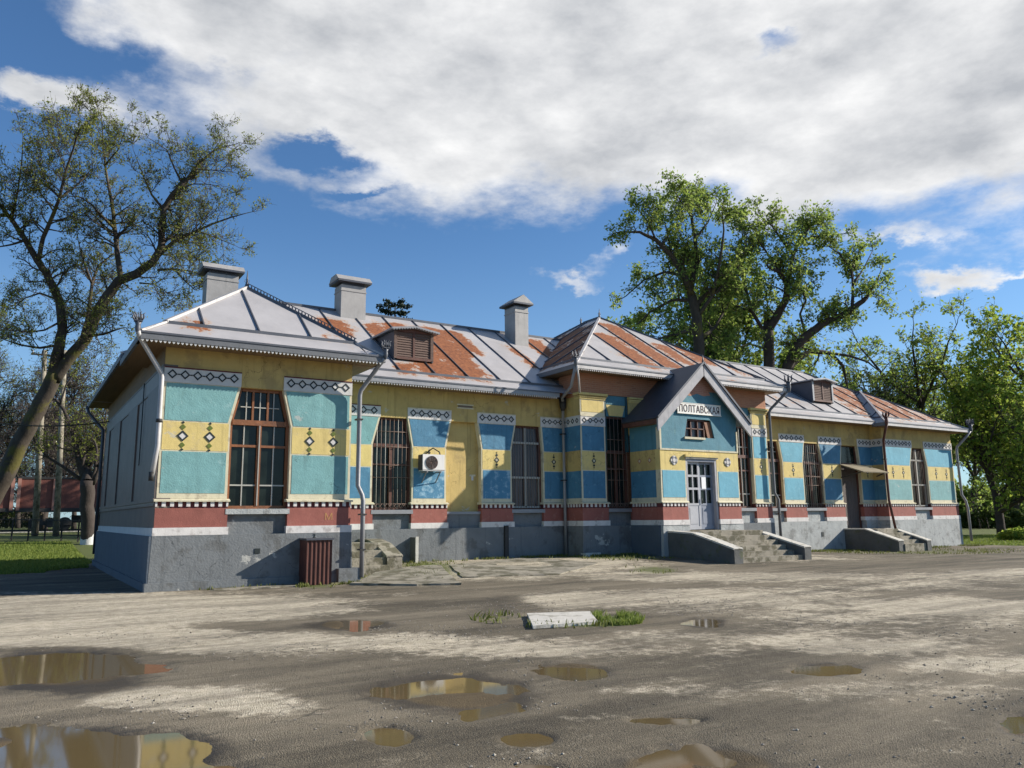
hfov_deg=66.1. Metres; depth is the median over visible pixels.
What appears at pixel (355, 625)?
puddle water
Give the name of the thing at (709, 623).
puddle water
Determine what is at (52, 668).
puddle water
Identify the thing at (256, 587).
concrete apron
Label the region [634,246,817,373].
broadleaf tree
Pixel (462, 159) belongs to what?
sky
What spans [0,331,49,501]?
tree
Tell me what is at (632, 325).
broadleaf tree
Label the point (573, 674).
puddle water
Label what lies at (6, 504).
freight wagon
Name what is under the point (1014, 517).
hedge
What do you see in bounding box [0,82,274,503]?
leaning tree
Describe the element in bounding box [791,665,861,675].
puddle water
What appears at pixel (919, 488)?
window
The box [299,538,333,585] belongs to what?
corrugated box
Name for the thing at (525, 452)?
window
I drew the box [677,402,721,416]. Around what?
station name sign
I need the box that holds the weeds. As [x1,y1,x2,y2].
[199,543,1023,627]
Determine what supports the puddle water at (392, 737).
on the ground at (662, 661)
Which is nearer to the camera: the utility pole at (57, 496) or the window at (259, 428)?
the window at (259, 428)
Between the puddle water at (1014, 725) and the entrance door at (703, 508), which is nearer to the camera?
the puddle water at (1014, 725)
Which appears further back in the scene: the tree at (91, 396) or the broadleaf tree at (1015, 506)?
the broadleaf tree at (1015, 506)
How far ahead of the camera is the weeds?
26.51 m
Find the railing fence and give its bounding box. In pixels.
[0,517,80,541]
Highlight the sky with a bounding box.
[0,0,1023,518]
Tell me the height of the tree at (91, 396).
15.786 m
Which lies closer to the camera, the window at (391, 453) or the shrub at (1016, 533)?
the window at (391, 453)
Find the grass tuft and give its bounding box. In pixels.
[590,609,645,625]
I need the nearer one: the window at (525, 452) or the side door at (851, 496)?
the window at (525, 452)
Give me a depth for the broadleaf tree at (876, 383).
87.16 m
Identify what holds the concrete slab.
on the ground at (662, 661)
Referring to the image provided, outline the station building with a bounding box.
[85,262,973,592]
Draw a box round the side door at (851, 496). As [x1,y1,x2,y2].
[841,447,861,527]
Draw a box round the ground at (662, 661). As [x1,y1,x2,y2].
[0,523,1023,767]
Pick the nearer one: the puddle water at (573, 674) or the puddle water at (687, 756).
the puddle water at (687, 756)
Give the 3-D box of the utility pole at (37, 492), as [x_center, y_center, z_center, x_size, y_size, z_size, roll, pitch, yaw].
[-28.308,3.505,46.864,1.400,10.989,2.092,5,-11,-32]
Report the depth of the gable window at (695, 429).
29.56 m
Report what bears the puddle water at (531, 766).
on the ground at (662, 661)
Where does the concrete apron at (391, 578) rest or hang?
on the ground at (662, 661)
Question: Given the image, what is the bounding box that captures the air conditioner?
[418,448,444,482]
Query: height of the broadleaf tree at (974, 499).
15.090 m
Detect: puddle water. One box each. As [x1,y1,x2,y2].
[0,652,171,685]
[0,722,234,767]
[339,620,383,631]
[364,728,413,746]
[369,673,529,721]
[501,733,553,746]
[508,765,552,767]
[531,665,607,680]
[630,717,699,724]
[634,744,736,767]
[681,618,720,627]
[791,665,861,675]
[999,717,1023,733]
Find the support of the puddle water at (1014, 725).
on the ground at (662, 661)
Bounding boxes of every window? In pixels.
[225,388,289,513]
[371,417,412,513]
[511,426,544,512]
[606,416,631,511]
[684,419,712,439]
[736,426,756,510]
[767,441,786,510]
[803,443,826,510]
[910,448,932,509]
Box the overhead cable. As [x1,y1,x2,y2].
[0,421,108,426]
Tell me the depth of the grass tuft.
12.05 m
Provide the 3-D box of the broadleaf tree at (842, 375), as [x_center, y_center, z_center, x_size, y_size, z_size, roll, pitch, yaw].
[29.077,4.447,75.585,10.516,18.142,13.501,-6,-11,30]
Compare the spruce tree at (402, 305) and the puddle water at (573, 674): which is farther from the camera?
the spruce tree at (402, 305)
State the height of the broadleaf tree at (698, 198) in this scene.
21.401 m
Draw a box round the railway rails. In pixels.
[0,529,77,531]
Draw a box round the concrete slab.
[527,611,596,628]
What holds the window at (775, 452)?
in the station building
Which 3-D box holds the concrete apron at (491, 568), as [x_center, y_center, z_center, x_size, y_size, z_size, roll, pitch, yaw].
[0.176,5.455,23.190,3.821,0.284,6.257,-7,-11,31]
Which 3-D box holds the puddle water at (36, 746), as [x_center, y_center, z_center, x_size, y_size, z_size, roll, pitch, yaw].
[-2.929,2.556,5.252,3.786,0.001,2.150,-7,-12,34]
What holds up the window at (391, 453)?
in the station building
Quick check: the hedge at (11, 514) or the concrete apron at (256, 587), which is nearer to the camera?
the concrete apron at (256, 587)
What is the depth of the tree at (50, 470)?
64.07 m
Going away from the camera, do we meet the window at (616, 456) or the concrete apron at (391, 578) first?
the concrete apron at (391, 578)
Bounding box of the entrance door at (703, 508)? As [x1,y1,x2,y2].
[685,458,719,529]
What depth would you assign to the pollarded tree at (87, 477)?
41.50 m
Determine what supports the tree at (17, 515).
on the ground at (662, 661)
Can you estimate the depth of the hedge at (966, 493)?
97.51 m
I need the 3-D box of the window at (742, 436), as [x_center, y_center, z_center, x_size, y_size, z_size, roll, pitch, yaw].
[9.589,3.522,32.920,1.180,3.540,0.350,5,-11,-32]
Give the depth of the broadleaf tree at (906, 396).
65.69 m
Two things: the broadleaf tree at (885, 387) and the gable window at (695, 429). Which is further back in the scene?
the broadleaf tree at (885, 387)
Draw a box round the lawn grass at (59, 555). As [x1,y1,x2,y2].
[0,534,1023,574]
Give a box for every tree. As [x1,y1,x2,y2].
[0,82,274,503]
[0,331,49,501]
[0,340,105,528]
[0,395,54,527]
[20,354,107,544]
[20,396,107,528]
[28,346,119,525]
[375,297,412,318]
[603,166,772,356]
[606,312,658,332]
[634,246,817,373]
[709,193,911,390]
[775,338,866,390]
[827,288,981,476]
[836,348,942,414]
[840,367,928,409]
[897,306,1023,533]
[911,368,1022,520]
[942,295,1023,506]
[967,389,1023,509]
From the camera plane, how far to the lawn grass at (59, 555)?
34.68 m
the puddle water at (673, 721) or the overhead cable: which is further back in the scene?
the overhead cable
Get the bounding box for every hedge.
[0,509,51,527]
[954,478,1023,514]
[959,507,1023,528]
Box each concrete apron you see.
[211,584,299,590]
[350,565,460,585]
[450,558,597,577]
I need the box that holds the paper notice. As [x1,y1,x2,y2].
[701,477,705,488]
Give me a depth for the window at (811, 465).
36.99 m
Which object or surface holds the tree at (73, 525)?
on the ground at (662, 661)
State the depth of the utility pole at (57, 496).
46.80 m
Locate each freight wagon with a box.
[0,476,15,511]
[15,477,101,529]
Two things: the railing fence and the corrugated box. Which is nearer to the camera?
the corrugated box
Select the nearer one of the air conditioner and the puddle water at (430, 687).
the puddle water at (430, 687)
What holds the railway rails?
on the ground at (662, 661)
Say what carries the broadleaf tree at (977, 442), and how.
on the ground at (662, 661)
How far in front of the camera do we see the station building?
27.60 m
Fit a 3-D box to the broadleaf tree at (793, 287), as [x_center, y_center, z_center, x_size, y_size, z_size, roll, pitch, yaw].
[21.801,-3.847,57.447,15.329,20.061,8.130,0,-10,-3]
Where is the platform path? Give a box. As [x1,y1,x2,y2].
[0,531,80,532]
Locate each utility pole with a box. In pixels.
[31,350,50,535]
[52,350,66,535]
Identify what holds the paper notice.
attached to the station building
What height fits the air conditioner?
1.180 m
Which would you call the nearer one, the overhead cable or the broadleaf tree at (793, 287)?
the overhead cable
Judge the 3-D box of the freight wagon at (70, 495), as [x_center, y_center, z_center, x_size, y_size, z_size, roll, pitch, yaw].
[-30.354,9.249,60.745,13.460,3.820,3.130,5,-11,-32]
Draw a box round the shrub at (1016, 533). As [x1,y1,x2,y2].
[996,526,1023,540]
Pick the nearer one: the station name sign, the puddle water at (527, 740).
the puddle water at (527, 740)
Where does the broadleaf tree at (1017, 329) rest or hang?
on the ground at (662, 661)

